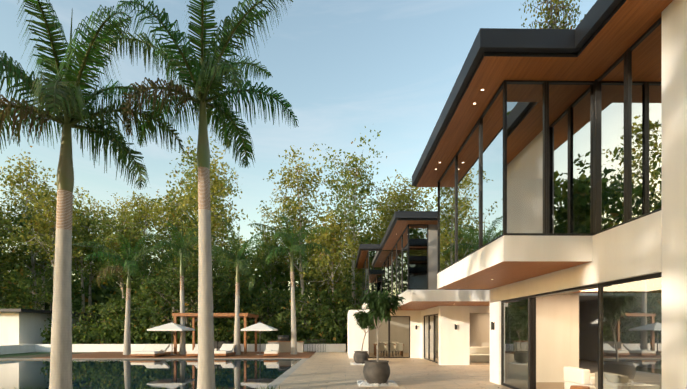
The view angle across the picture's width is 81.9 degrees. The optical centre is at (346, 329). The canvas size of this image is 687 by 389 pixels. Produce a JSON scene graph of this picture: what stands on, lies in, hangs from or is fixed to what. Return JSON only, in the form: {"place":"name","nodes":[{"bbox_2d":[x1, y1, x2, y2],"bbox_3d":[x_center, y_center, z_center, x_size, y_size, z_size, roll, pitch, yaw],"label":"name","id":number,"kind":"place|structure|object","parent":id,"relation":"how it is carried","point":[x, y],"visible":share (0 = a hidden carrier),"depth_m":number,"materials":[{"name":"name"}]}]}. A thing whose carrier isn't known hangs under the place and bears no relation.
{"place":"outdoors","nodes":[
{"label":"outdoors","id":0,"kind":"place"},
{"bbox_2d":[0,352,50,357],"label":"lawn","id":1,"kind":"structure","parent":0,"point":[18,354],"depth_m":27.88,"materials":[{"name":"green plant"}]},
{"bbox_2d":[0,309,100,345],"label":"pool house","id":2,"kind":"structure","parent":1,"relation":"on","point":[20,326],"depth_m":30.93,"materials":[{"name":"paint"}]},
{"bbox_2d":[0,0,184,388],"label":"palm","id":3,"kind":"object","parent":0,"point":[70,100],"visible":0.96,"depth_m":9.08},
{"bbox_2d":[0,360,299,388],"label":"pool water","id":4,"kind":"structure","parent":0,"point":[150,374],"depth_m":16.24,"materials":[{"name":"teal liquid"}]},
{"bbox_2d":[0,343,346,358],"bbox_3d":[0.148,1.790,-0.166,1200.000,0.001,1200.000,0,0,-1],"label":"ground","id":5,"kind":"structure","parent":0,"point":[30,356],"depth_m":25.90,"materials":[{"name":"stone"}]},
{"bbox_2d":[0,358,308,388],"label":"pool coping","id":6,"kind":"object","parent":5,"relation":"in","point":[276,382],"visible":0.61,"depth_m":23.38,"materials":[{"name":"stone"}]},
{"bbox_2d":[31,351,314,358],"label":"pool deck","id":7,"kind":"structure","parent":5,"relation":"on","point":[306,354],"depth_m":25.39,"materials":[{"name":"brown wood"}]},
{"bbox_2d":[72,233,167,354],"bbox_3d":[-14.712,-2.536,26.862,5.508,8.650,5.224,0,0,35],"label":"palm tree","id":8,"kind":"object","parent":7,"relation":"on","point":[130,263],"visible":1,"depth_m":27.06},
{"bbox_2d":[130,344,170,356],"bbox_3d":[-12.702,1.365,25.662,1.600,0.730,2.000,0,0,3],"label":"lounge chair","id":9,"kind":"object","parent":7,"relation":"on","point":[148,349],"visible":1,"depth_m":25.92,"materials":[{"name":"white fabric"}]},
{"bbox_2d":[147,323,194,354],"bbox_3d":[-11.920,0.595,26.973,2.311,2.270,2.311,0,0,-1],"label":"umbrella","id":10,"kind":"object","parent":7,"relation":"on","point":[171,327],"visible":0.96,"depth_m":26.22,"materials":[{"name":"white fabric"}]},
{"bbox_2d":[0,344,345,354],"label":"perimeter wall","id":11,"kind":"structure","parent":7,"relation":"on","point":[15,349],"depth_m":30.89,"materials":[{"name":"paint"}]},
{"bbox_2d":[140,221,217,354],"bbox_3d":[-11.778,-2.973,27.534,5.485,9.525,4.160,0,0,-1],"label":"palm tree","id":12,"kind":"object","parent":7,"relation":"on","point":[181,249],"visible":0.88,"depth_m":27.41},
{"bbox_2d":[186,344,197,356],"bbox_3d":[-9.704,1.365,25.853,0.900,0.730,2.000,0,0,-4],"label":"lounger","id":13,"kind":"object","parent":7,"relation":"on","point":[192,353],"visible":0.38,"depth_m":24.88,"materials":[{"name":"white fabric"}]},
{"bbox_2d":[172,313,258,353],"bbox_3d":[-9.447,0.309,29.007,5.200,2.840,3.560,0,0,-1],"label":"pergola","id":14,"kind":"object","parent":7,"relation":"on","point":[193,316],"visible":0.79,"depth_m":27.27,"materials":[{"name":"brown wood"}]},
{"bbox_2d":[214,344,235,355],"bbox_3d":[-8.056,1.365,26.025,0.900,0.730,2.000,0,0,1],"label":"lounger","id":15,"kind":"object","parent":7,"relation":"on","point":[225,349],"visible":0.85,"depth_m":26.08,"materials":[{"name":"white fabric"}]},
{"bbox_2d":[196,218,272,354],"bbox_3d":[-7.798,-2.761,27.651,5.242,9.100,5.690,0,0,-1],"label":"palm tree","id":16,"kind":"object","parent":7,"relation":"on","point":[239,259],"visible":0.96,"depth_m":27.19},
{"bbox_2d":[241,323,277,354],"bbox_3d":[-5.919,0.595,26.954,2.111,2.270,2.111,0,0,-1],"label":"umbrella","id":17,"kind":"object","parent":7,"relation":"on","point":[259,327],"visible":0.98,"depth_m":26.17,"materials":[{"name":"white fabric"}]},
{"bbox_2d":[264,344,279,356],"bbox_3d":[-4.904,1.365,25.868,0.900,0.730,2.000,0,0,-7],"label":"lounger","id":18,"kind":"object","parent":7,"relation":"on","point":[275,349],"visible":0.98,"depth_m":26.15,"materials":[{"name":"white fabric"}]},
{"bbox_2d":[248,214,332,354],"bbox_3d":[-3.473,-3.148,27.439,5.236,9.875,5.428,0,0,43],"label":"palm tree","id":19,"kind":"object","parent":7,"relation":"on","point":[293,246],"visible":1,"depth_m":27.49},
{"bbox_2d":[267,335,324,351],"bbox_3d":[-3.761,1.095,29.733,4.290,1.270,0.800,0,0,-1],"label":"outdoor kitchen","id":20,"kind":"object","parent":7,"relation":"on","point":[283,342],"visible":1,"depth_m":29.39,"materials":[{"name":"grey stone"}]},
{"bbox_2d":[0,178,349,309],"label":"tree belt","id":21,"kind":"object","parent":5,"relation":"on","point":[34,245],"depth_m":51.77,"materials":[{"name":"green plant"}]},
{"bbox_2d":[40,317,344,343],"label":"wall shrubs","id":22,"kind":"object","parent":5,"relation":"on","point":[99,335],"depth_m":31.82,"materials":[{"name":"green plant"}]},
{"bbox_2d":[0,123,437,348],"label":"tree","id":23,"kind":"object","parent":5,"relation":"on","point":[321,270],"visible":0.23,"depth_m":35.34,"materials":[{"name":"green plant"}]},
{"bbox_2d":[0,176,437,343],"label":"thicket","id":24,"kind":"object","parent":5,"relation":"on","point":[96,297],"visible":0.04,"depth_m":48.76,"materials":[{"name":"green plant"}]},
{"bbox_2d":[99,0,298,388],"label":"palm","id":25,"kind":"object","parent":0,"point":[211,69],"visible":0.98,"depth_m":10.12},
{"bbox_2d":[214,341,232,350],"bbox_3d":[-9.346,1.310,28.908,1.800,0.840,2.100,0,0,-1],"label":"pergola dining set","id":26,"kind":"object","parent":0,"point":[217,344],"visible":0.35,"depth_m":28.41,"materials":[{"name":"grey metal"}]},
{"bbox_2d":[0,0,596,308],"label":"sky","id":27,"kind":"structure","parent":0,"point":[343,67],"materials":[{"name":"blue"}]},
{"bbox_2d":[275,352,597,388],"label":"terrace paving","id":28,"kind":"structure","parent":0,"point":[326,370],"depth_m":15.58,"materials":[{"name":"stone"}]},
{"bbox_2d":[2,383,279,388],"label":"plants","id":29,"kind":"object","parent":28,"relation":"on","point":[191,387],"visible":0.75,"depth_m":10.80,"materials":[{"name":"green plant"}]},
{"bbox_2d":[350,310,379,364],"bbox_3d":[0.982,0.392,20.367,1.620,2.795,1.459,0,0,-1],"label":"potted tree","id":30,"kind":"object","parent":28,"relation":"on","point":[364,322],"visible":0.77,"depth_m":20.03,"materials":[{"name":"green plant"}]},
{"bbox_2d":[357,287,405,386],"bbox_3d":[1.119,0.196,13.137,1.547,3.187,1.663,0,0,-1],"label":"potted tree","id":31,"kind":"object","parent":28,"relation":"on","point":[381,305],"visible":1,"depth_m":12.74,"materials":[{"name":"green plant"}]},
{"bbox_2d":[347,0,686,388],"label":"house","id":32,"kind":"structure","parent":28,"relation":"on","point":[544,245],"depth_m":7.99,"materials":[{"name":"paint"}]},
{"bbox_2d":[373,342,403,356],"bbox_3d":[2.786,1.333,26.672,2.000,0.888,2.100,0,0,-1],"label":"dining set","id":33,"kind":"object","parent":32,"relation":"on","point":[383,346],"depth_m":25.63,"materials":[{"name":"white wood"}]},
{"bbox_2d":[470,347,489,361],"bbox_3d":[7.203,1.383,21.706,2.500,0.788,1.150,0,0,-1],"label":"lounge sofa","id":34,"kind":"object","parent":32,"relation":"on","point":[479,354],"visible":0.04,"depth_m":21.38,"materials":[{"name":"white fabric"}]},
{"bbox_2d":[519,0,585,28],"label":"roof garden tree","id":35,"kind":"object","parent":32,"relation":"on","point":[552,22],"visible":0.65,"depth_m":10.75,"materials":[{"name":"green plant"}]},
{"bbox_2d":[570,385,589,388],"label":"table","id":36,"kind":"object","parent":32,"relation":"on","point":[578,387],"visible":1,"depth_m":9.41,"materials":[{"name":"brown wood"}]},
{"bbox_2d":[564,366,597,388],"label":"living room chairs","id":37,"kind":"object","parent":32,"relation":"in","point":[578,376],"visible":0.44,"depth_m":9.85,"materials":[{"name":"white fabric"}]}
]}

